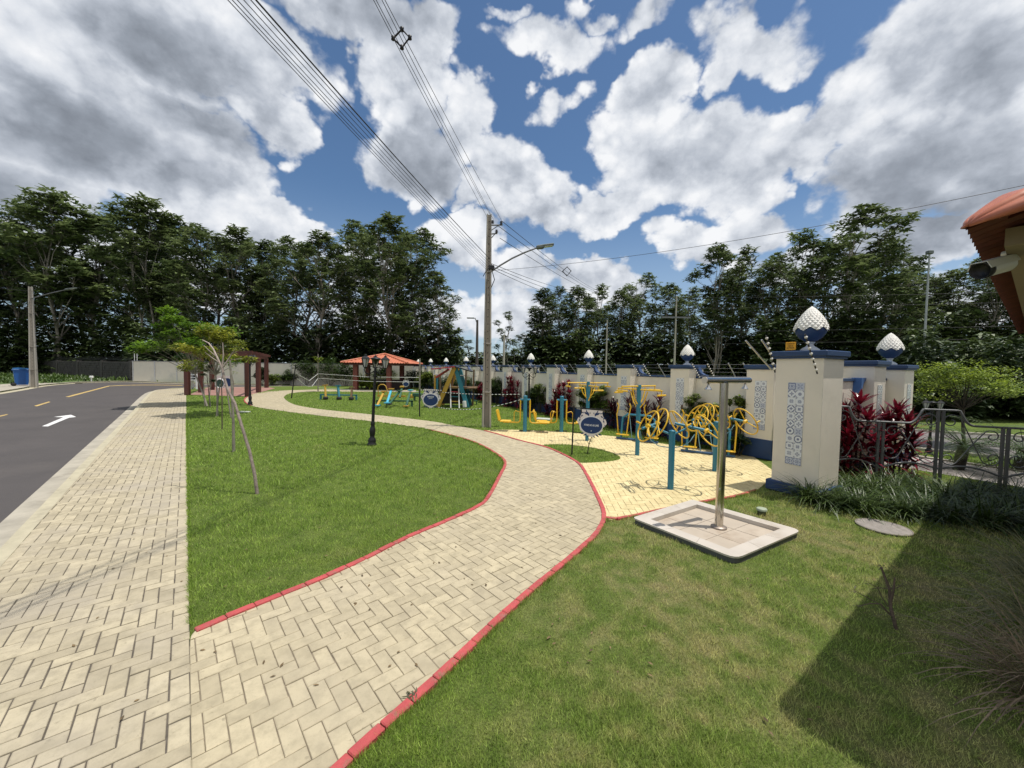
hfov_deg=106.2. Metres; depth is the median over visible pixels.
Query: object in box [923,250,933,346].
slim pole
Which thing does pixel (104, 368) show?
dark stone wall
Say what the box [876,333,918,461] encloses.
wall pillar
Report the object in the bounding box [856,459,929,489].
strap leaf clump
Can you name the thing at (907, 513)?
strap leaf clump
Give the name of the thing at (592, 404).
shrub
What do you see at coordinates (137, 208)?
forest tree
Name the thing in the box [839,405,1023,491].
wrought iron fence
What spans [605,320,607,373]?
slim pole
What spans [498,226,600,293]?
overhead cable
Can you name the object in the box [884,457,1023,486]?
street pavement
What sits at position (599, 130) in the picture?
sky
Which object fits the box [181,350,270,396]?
red pergola
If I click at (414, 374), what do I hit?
shrub
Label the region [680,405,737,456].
air walker
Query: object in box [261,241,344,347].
forest tree
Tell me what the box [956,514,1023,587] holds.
fountain grass
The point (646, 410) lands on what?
cordyline
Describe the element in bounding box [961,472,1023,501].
strap leaf clump
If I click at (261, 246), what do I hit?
forest tree
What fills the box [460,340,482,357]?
forest tree
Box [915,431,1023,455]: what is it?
street
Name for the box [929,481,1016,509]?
strap leaf clump
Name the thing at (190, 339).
young tree
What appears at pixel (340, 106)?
overhead cable
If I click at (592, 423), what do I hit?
fitness sign
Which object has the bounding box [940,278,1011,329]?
forest tree
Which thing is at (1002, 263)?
security camera
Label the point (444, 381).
shrub
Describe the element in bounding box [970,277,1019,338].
forest tree
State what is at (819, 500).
strap leaf clump
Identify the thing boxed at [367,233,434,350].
forest tree
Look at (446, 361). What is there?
wall pillar
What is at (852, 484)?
strap leaf clump
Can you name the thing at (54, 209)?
forest tree
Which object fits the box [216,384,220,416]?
stake
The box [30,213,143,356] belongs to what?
forest tree
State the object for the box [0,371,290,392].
verge ground
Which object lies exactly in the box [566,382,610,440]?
overhead press machine
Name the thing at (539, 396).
shrub
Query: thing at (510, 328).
forest tree
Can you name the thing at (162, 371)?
white wall
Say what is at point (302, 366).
shrub
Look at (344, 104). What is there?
overhead cable
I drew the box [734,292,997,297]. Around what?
overhead cable
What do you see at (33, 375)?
utility pole
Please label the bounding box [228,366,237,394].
young tree
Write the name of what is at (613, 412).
cordyline
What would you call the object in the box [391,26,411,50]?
cable spacer
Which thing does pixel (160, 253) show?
forest tree
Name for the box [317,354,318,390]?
net post
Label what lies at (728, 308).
forest tree
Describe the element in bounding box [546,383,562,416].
cordyline
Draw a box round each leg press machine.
[496,395,553,431]
[533,396,577,431]
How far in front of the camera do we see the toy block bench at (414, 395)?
22.45 m
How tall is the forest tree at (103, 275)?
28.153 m
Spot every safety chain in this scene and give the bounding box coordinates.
[438,400,519,409]
[441,392,519,394]
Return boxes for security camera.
[967,251,1020,279]
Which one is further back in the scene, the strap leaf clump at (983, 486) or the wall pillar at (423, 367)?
the wall pillar at (423, 367)
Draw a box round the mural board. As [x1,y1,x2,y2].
[215,376,230,390]
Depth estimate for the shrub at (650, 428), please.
10.76 m
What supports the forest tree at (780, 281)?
on the park lawn ground at (1003, 420)
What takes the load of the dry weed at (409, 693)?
on the garden path
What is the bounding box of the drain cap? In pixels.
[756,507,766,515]
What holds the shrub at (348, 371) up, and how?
on the park lawn ground at (1003, 420)
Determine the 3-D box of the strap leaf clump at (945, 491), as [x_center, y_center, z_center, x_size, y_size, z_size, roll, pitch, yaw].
[6.778,1.667,5.951,1.381,0.695,1.326,2,3,24]
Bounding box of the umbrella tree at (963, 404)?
[912,358,1023,444]
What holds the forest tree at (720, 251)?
on the park lawn ground at (1003, 420)
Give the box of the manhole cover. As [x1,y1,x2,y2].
[855,518,913,536]
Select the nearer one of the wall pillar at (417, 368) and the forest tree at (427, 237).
the wall pillar at (417, 368)
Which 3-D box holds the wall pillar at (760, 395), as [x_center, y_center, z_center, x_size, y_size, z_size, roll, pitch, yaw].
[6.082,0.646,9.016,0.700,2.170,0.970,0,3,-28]
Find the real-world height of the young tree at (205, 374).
2.030 m
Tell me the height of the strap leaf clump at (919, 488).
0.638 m
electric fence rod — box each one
[745,340,771,369]
[765,335,775,372]
[804,334,817,373]
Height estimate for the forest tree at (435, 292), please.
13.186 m
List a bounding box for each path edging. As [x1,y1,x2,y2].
[194,430,506,631]
[330,430,605,767]
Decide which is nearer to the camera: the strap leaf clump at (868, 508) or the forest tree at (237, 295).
the strap leaf clump at (868, 508)
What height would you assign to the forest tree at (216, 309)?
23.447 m
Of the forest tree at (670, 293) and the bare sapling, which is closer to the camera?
the bare sapling
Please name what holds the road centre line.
on the road
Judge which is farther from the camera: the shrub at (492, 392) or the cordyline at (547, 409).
the shrub at (492, 392)
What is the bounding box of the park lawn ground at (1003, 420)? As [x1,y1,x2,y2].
[173,386,1023,767]
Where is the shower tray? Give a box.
[634,500,797,562]
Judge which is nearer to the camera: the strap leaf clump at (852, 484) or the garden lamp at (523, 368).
the strap leaf clump at (852, 484)
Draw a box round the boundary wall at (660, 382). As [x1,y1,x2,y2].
[425,369,745,451]
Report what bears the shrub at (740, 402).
on the park lawn ground at (1003, 420)
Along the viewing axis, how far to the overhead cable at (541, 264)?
17.90 m
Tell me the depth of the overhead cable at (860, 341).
26.23 m
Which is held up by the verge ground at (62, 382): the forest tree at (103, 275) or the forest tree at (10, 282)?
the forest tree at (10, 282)
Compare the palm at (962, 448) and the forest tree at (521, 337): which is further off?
the forest tree at (521, 337)
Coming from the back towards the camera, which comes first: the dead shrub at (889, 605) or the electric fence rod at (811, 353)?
the electric fence rod at (811, 353)
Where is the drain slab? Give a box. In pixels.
[537,417,552,420]
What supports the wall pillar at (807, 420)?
on the park lawn ground at (1003, 420)
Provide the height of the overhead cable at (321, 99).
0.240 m
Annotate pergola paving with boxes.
[191,387,273,395]
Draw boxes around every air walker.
[616,399,659,442]
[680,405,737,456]
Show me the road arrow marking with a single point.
(60, 419)
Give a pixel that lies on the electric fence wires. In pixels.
(702, 375)
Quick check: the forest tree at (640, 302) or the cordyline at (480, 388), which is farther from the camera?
the forest tree at (640, 302)
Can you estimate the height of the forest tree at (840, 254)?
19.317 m
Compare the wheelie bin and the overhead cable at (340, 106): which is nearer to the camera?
the overhead cable at (340, 106)
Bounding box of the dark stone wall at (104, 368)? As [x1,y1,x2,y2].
[6,357,132,380]
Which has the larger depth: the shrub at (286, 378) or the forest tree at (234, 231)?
the forest tree at (234, 231)
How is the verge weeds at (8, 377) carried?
on the verge ground at (62, 382)
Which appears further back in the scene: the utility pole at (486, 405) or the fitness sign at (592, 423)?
the utility pole at (486, 405)
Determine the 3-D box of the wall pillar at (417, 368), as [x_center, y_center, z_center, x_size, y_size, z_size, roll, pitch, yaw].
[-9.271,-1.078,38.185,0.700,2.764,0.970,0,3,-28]
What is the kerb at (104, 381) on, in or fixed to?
on the road
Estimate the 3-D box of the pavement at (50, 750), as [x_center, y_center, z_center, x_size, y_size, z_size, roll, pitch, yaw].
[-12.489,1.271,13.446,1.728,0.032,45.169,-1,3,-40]
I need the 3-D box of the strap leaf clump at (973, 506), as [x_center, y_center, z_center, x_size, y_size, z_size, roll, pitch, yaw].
[6.344,1.740,5.297,1.258,0.642,1.141,1,2,-10]
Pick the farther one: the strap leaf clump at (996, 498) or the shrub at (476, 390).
the shrub at (476, 390)
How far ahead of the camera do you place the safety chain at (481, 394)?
16.55 m
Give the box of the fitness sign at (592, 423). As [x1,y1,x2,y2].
[571,405,608,454]
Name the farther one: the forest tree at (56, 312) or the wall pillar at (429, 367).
the forest tree at (56, 312)
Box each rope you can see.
[319,378,391,381]
[326,388,418,391]
[327,374,418,377]
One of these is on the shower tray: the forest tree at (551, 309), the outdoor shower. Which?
the outdoor shower
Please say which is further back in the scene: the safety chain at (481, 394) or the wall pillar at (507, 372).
the wall pillar at (507, 372)
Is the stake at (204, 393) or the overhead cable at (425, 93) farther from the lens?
the stake at (204, 393)
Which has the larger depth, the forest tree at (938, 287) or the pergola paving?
the forest tree at (938, 287)
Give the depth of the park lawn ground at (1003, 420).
3.15 m
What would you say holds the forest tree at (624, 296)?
on the park lawn ground at (1003, 420)
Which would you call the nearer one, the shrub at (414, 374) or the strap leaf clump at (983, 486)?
the strap leaf clump at (983, 486)
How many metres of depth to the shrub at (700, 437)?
9.96 m
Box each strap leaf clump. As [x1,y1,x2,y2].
[755,473,851,512]
[773,478,873,521]
[798,477,901,515]
[821,482,912,525]
[832,474,864,496]
[835,468,886,496]
[839,462,923,499]
[839,465,906,491]
[845,484,932,521]
[846,480,973,533]
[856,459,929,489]
[860,467,943,501]
[883,474,961,507]
[883,479,985,525]
[886,467,957,494]
[891,487,1012,537]
[901,470,999,509]
[907,473,984,495]
[919,488,1015,531]
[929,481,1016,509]
[937,466,1019,498]
[938,482,1023,544]
[943,484,1023,532]
[944,477,1023,509]
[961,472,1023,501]
[977,481,1023,516]
[980,504,1023,540]
[988,495,1023,531]
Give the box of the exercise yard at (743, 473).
[487,430,771,520]
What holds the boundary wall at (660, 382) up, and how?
on the park lawn ground at (1003, 420)
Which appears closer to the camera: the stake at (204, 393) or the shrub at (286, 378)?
the stake at (204, 393)
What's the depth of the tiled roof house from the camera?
2.26 m
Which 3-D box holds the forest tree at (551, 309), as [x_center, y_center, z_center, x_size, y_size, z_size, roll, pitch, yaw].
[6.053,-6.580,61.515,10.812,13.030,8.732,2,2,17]
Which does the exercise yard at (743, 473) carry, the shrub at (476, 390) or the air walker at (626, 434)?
the air walker at (626, 434)
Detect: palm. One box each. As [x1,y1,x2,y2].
[915,422,1023,477]
[938,416,1023,469]
[972,437,1023,479]
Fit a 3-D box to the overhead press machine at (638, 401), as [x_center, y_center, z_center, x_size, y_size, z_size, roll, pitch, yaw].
[2.970,0.850,9.058,1.089,1.660,1.089,1,2,11]
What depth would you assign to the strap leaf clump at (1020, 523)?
4.90 m
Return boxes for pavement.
[0,383,49,389]
[0,388,191,767]
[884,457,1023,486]
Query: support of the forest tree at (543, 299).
on the park lawn ground at (1003, 420)
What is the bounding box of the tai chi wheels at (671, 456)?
[636,408,717,489]
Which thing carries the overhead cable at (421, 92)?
attached to the utility pole at (486, 405)
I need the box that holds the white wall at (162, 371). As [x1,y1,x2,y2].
[132,361,413,386]
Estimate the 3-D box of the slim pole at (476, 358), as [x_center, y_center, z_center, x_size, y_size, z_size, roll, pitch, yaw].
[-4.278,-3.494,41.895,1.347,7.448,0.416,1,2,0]
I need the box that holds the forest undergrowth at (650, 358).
[0,308,1023,376]
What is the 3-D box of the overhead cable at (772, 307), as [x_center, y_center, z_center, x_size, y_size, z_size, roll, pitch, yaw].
[25.474,-5.316,24.339,0.022,3.899,45.272,-1,3,-40]
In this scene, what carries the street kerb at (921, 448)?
on the park lawn ground at (1003, 420)
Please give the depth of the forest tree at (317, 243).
45.66 m
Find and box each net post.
[291,365,295,397]
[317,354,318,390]
[419,358,420,388]
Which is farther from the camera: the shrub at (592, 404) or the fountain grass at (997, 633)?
the shrub at (592, 404)
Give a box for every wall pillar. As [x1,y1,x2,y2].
[415,359,418,386]
[420,365,425,387]
[426,359,432,388]
[433,365,440,389]
[440,358,449,391]
[460,357,471,379]
[471,365,482,398]
[491,355,500,401]
[501,365,518,405]
[521,353,540,408]
[545,365,567,412]
[575,350,601,419]
[615,365,646,430]
[667,344,708,442]
[742,365,775,460]
[765,306,850,496]
[843,360,891,472]
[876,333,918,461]
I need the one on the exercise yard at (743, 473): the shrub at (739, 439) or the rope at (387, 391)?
the shrub at (739, 439)
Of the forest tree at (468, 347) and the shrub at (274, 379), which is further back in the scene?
the forest tree at (468, 347)
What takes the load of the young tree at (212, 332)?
on the park lawn ground at (1003, 420)
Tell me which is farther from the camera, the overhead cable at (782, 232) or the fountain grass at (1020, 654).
the overhead cable at (782, 232)
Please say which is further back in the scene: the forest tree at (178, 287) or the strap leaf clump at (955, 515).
the forest tree at (178, 287)
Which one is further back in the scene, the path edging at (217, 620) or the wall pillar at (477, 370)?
the wall pillar at (477, 370)
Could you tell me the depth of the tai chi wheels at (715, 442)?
7.69 m
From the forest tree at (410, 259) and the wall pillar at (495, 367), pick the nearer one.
the wall pillar at (495, 367)
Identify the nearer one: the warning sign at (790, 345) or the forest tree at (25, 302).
the warning sign at (790, 345)
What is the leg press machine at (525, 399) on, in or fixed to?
on the exercise yard at (743, 473)
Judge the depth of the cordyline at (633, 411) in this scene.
12.49 m
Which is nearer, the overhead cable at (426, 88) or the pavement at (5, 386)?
the overhead cable at (426, 88)
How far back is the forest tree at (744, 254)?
44.72 m
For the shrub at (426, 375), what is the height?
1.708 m
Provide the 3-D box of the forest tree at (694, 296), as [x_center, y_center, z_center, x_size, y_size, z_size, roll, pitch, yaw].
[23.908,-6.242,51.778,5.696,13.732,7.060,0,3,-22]
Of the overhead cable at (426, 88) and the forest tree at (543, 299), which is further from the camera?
the forest tree at (543, 299)
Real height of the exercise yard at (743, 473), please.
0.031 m
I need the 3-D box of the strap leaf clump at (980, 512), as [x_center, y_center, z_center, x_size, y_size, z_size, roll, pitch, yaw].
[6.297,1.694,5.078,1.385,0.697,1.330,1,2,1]
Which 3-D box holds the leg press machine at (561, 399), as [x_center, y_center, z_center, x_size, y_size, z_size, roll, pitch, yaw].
[1.582,0.951,12.254,1.839,1.155,0.320,1,2,8]
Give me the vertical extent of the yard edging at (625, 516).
0.045 m
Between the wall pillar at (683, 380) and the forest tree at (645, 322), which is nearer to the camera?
the wall pillar at (683, 380)
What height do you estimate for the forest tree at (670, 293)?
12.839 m
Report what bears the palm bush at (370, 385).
on the park lawn ground at (1003, 420)
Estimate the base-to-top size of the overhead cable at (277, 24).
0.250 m
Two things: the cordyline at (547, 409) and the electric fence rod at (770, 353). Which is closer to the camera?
the electric fence rod at (770, 353)
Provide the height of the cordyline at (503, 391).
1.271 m
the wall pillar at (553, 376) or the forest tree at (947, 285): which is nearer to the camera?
the wall pillar at (553, 376)
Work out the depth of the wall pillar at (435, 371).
32.14 m
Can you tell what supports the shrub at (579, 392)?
on the park lawn ground at (1003, 420)
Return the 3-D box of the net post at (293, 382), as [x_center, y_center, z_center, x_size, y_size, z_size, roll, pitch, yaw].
[-13.164,-0.152,23.179,0.330,2.019,0.070,1,2,0]
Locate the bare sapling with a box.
[203,340,258,493]
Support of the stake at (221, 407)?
on the park lawn ground at (1003, 420)
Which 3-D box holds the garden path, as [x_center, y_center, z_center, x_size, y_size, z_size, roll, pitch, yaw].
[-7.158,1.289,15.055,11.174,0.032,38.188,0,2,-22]
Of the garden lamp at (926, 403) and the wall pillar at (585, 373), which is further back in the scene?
the wall pillar at (585, 373)
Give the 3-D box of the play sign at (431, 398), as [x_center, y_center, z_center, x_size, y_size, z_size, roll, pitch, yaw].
[-3.278,0.764,15.420,0.920,1.120,0.043,1,2,6]
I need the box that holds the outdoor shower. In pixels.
[701,377,751,530]
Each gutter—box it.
[0,382,281,393]
[0,391,151,547]
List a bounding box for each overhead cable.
[228,0,487,270]
[232,0,487,268]
[237,0,449,227]
[244,0,470,245]
[251,0,470,242]
[255,0,489,258]
[373,0,484,212]
[376,0,489,213]
[382,0,493,219]
[385,0,501,220]
[493,185,1023,270]
[493,264,568,289]
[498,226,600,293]
[500,238,595,292]
[503,222,595,289]
[614,303,977,308]
[725,326,1005,331]
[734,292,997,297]
[739,338,996,343]
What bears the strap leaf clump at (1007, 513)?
on the park lawn ground at (1003, 420)
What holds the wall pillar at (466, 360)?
on the park lawn ground at (1003, 420)
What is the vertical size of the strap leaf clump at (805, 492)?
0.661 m
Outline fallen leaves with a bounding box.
[72,432,1014,760]
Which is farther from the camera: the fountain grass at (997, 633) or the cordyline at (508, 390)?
the cordyline at (508, 390)
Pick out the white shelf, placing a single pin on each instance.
(193, 377)
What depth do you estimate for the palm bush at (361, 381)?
33.83 m
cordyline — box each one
[477,383,482,400]
[499,386,512,406]
[501,375,514,406]
[509,379,520,408]
[541,403,550,414]
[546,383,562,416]
[559,380,574,418]
[603,397,619,428]
[620,387,636,432]
[633,399,653,435]
[648,393,669,437]
[838,389,897,481]
[866,398,937,478]
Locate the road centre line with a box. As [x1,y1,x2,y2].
[0,385,181,416]
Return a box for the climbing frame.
[431,366,477,407]
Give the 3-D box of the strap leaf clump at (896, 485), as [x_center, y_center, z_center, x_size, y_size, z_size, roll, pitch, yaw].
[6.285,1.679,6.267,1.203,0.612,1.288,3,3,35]
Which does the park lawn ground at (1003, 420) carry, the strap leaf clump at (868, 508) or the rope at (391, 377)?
the strap leaf clump at (868, 508)
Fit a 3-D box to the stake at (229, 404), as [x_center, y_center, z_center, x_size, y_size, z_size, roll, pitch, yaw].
[-10.633,0.617,14.419,0.239,1.332,0.053,1,2,0]
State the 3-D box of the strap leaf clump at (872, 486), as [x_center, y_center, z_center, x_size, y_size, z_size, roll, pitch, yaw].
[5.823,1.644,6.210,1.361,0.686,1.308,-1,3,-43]
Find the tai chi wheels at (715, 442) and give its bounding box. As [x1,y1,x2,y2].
[685,403,759,471]
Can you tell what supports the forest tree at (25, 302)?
on the verge ground at (62, 382)
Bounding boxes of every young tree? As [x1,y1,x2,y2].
[124,304,243,405]
[166,322,259,415]
[200,364,219,406]
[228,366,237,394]
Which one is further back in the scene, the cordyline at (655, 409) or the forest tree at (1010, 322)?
the forest tree at (1010, 322)
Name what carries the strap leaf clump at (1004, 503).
on the park lawn ground at (1003, 420)
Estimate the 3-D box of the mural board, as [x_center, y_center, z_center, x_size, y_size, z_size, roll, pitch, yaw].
[-20.265,0.103,27.022,1.165,1.366,0.085,1,2,0]
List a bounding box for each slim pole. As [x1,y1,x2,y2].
[467,317,477,364]
[502,335,504,370]
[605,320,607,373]
[661,296,689,364]
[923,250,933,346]
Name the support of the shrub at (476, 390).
on the park lawn ground at (1003, 420)
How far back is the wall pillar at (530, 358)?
18.62 m
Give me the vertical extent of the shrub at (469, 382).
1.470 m
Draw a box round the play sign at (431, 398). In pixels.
[419,389,441,415]
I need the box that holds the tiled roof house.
[960,188,1023,333]
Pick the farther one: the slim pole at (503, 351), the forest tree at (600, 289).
the forest tree at (600, 289)
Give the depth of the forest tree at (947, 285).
42.94 m
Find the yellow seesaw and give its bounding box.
[377,384,405,397]
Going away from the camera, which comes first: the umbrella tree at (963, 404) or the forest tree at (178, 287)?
the umbrella tree at (963, 404)
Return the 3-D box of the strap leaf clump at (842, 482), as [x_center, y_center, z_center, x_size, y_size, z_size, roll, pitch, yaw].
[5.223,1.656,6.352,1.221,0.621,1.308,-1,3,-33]
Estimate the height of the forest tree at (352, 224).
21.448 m
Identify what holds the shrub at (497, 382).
on the park lawn ground at (1003, 420)
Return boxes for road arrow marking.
[44,415,74,425]
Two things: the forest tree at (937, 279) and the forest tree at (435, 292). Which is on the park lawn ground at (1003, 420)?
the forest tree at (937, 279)
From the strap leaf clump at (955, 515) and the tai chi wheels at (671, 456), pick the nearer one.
the strap leaf clump at (955, 515)
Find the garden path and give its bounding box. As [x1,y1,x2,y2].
[190,389,601,767]
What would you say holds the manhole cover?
on the park lawn ground at (1003, 420)
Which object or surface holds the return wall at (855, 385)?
on the park lawn ground at (1003, 420)
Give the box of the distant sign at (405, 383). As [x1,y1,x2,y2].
[402,380,409,389]
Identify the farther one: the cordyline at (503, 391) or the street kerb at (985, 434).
the cordyline at (503, 391)
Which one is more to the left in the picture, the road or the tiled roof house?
the road
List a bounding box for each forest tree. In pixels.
[0,183,136,356]
[0,203,80,365]
[0,225,37,317]
[0,227,141,357]
[1,232,69,337]
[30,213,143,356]
[65,212,175,346]
[82,191,200,343]
[108,227,208,338]
[124,213,217,329]
[152,222,253,345]
[179,235,262,343]
[182,223,276,347]
[209,240,302,347]
[235,239,299,342]
[247,235,336,356]
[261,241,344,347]
[263,229,367,361]
[311,219,385,352]
[331,228,411,344]
[336,210,425,354]
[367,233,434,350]
[377,227,459,360]
[412,275,463,364]
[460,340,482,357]
[492,311,518,364]
[506,335,528,355]
[520,287,570,371]
[520,302,578,349]
[536,286,580,364]
[559,285,600,367]
[562,296,618,362]
[577,283,621,361]
[600,288,641,359]
[601,294,661,350]
[616,272,667,351]
[646,282,690,369]
[651,294,704,357]
[668,285,713,355]
[683,242,750,376]
[698,273,761,357]
[712,244,772,353]
[730,256,807,355]
[742,262,817,334]
[755,228,853,347]
[780,203,936,360]
[785,240,875,348]
[828,252,938,339]
[842,240,946,340]
[886,270,966,339]
[889,280,987,326]
[912,269,1005,337]
[927,257,1019,344]
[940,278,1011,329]
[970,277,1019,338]
[1000,308,1014,333]
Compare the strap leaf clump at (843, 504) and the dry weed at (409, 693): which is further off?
the strap leaf clump at (843, 504)
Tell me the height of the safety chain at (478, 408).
0.964 m
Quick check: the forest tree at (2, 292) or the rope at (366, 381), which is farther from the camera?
the forest tree at (2, 292)
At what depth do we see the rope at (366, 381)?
23.66 m
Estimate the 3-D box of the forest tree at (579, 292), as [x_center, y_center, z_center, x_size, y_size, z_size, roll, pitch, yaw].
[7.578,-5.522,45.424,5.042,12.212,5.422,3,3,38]
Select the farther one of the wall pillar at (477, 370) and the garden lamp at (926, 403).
the wall pillar at (477, 370)
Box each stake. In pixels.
[203,380,205,405]
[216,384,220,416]
[221,378,222,428]
[226,390,231,417]
[229,361,234,451]
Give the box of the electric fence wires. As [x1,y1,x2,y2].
[471,364,775,376]
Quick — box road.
[0,382,307,522]
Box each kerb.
[0,381,282,391]
[0,386,271,566]
[913,455,1023,471]
[915,429,1023,437]
[915,447,1013,459]
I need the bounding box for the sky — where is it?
[0,0,1023,365]
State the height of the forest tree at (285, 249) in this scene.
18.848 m
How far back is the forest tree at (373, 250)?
58.11 m
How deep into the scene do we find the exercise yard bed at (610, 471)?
7.19 m
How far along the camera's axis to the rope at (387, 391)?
20.44 m
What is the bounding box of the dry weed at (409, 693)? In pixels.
[401,687,419,701]
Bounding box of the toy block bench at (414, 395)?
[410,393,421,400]
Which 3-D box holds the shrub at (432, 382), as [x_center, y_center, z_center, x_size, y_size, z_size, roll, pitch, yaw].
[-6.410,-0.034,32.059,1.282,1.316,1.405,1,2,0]
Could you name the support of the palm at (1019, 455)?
on the park lawn ground at (1003, 420)
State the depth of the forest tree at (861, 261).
35.01 m
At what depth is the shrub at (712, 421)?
9.95 m
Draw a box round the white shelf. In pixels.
[191,373,197,388]
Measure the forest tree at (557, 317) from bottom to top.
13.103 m
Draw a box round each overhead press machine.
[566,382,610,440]
[614,385,665,455]
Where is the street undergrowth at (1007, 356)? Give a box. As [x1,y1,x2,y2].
[882,324,1023,422]
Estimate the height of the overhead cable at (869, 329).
1.770 m
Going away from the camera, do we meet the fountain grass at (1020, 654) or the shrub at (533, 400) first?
the fountain grass at (1020, 654)
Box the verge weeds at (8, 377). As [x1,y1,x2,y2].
[0,372,157,382]
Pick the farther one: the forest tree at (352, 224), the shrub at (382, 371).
the forest tree at (352, 224)
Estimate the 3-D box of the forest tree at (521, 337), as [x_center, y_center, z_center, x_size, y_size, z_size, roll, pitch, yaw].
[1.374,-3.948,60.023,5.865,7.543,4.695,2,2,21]
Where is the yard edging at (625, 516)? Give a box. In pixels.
[606,489,755,520]
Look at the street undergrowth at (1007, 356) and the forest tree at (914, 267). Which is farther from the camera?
the forest tree at (914, 267)
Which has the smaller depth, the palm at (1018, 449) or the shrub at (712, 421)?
the palm at (1018, 449)
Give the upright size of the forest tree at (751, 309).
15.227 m
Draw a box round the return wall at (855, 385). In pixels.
[838,378,886,476]
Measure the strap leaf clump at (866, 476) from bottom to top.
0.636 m
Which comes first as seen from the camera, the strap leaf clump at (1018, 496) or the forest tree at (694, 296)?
the strap leaf clump at (1018, 496)
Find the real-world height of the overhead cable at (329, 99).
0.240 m
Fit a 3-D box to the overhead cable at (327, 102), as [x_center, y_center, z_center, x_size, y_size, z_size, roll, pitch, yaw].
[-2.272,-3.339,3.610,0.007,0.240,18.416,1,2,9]
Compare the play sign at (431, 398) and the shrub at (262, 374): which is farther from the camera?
the shrub at (262, 374)
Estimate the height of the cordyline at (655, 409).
1.592 m
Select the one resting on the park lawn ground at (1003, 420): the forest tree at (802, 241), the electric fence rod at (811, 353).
the forest tree at (802, 241)
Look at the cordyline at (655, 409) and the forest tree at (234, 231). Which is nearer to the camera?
the cordyline at (655, 409)
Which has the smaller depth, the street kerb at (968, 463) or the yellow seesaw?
the street kerb at (968, 463)
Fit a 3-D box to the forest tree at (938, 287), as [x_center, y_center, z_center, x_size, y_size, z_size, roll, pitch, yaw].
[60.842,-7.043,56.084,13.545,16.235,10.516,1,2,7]
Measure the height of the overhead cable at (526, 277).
6.570 m
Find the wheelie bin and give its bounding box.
[10,367,28,385]
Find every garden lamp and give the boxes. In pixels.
[248,355,255,404]
[361,354,389,445]
[521,365,537,417]
[922,399,944,453]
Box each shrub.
[251,367,263,384]
[269,374,281,384]
[278,370,297,381]
[291,360,321,384]
[312,356,343,385]
[331,359,352,385]
[371,365,395,378]
[405,370,422,387]
[416,371,432,388]
[428,377,438,386]
[441,376,447,386]
[466,377,471,393]
[470,380,481,399]
[491,376,501,403]
[491,379,495,402]
[527,388,537,410]
[532,383,545,412]
[574,386,590,413]
[579,387,603,409]
[590,385,610,415]
[640,423,655,439]
[680,393,705,444]
[689,431,709,447]
[700,402,718,448]
[727,394,748,453]
[727,433,752,455]
[852,564,904,630]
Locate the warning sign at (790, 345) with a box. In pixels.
[785,342,795,349]
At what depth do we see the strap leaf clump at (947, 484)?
6.51 m
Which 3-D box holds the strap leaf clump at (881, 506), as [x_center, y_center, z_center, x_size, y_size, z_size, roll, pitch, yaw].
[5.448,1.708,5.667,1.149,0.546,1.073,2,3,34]
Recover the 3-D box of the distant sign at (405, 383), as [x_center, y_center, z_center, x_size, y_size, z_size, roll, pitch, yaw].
[-7.166,0.265,26.037,0.525,1.133,0.050,1,2,0]
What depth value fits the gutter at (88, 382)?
33.11 m
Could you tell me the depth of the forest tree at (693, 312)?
58.89 m
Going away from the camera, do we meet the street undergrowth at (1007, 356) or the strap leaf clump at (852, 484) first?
the strap leaf clump at (852, 484)
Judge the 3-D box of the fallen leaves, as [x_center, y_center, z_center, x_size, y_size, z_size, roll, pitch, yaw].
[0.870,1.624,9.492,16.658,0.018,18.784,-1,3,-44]
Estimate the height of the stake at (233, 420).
2.128 m
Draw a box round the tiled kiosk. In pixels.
[340,353,422,390]
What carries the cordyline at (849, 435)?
on the park lawn ground at (1003, 420)
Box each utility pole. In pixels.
[28,286,76,387]
[482,214,553,427]
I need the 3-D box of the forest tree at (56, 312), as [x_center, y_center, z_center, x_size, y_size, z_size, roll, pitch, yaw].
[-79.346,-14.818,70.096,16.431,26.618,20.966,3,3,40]
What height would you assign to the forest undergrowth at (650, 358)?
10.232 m
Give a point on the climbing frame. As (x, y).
(449, 396)
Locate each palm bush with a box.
[351,374,372,388]
[363,378,383,389]
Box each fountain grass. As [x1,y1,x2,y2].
[859,555,1023,747]
[878,513,1023,657]
[905,551,1023,691]
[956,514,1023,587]
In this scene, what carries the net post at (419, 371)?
on the park lawn ground at (1003, 420)
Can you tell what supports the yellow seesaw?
on the park lawn ground at (1003, 420)
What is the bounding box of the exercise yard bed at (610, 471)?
[497,430,725,515]
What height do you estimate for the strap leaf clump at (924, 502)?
0.598 m
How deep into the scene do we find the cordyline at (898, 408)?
7.45 m
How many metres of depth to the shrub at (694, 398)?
10.48 m

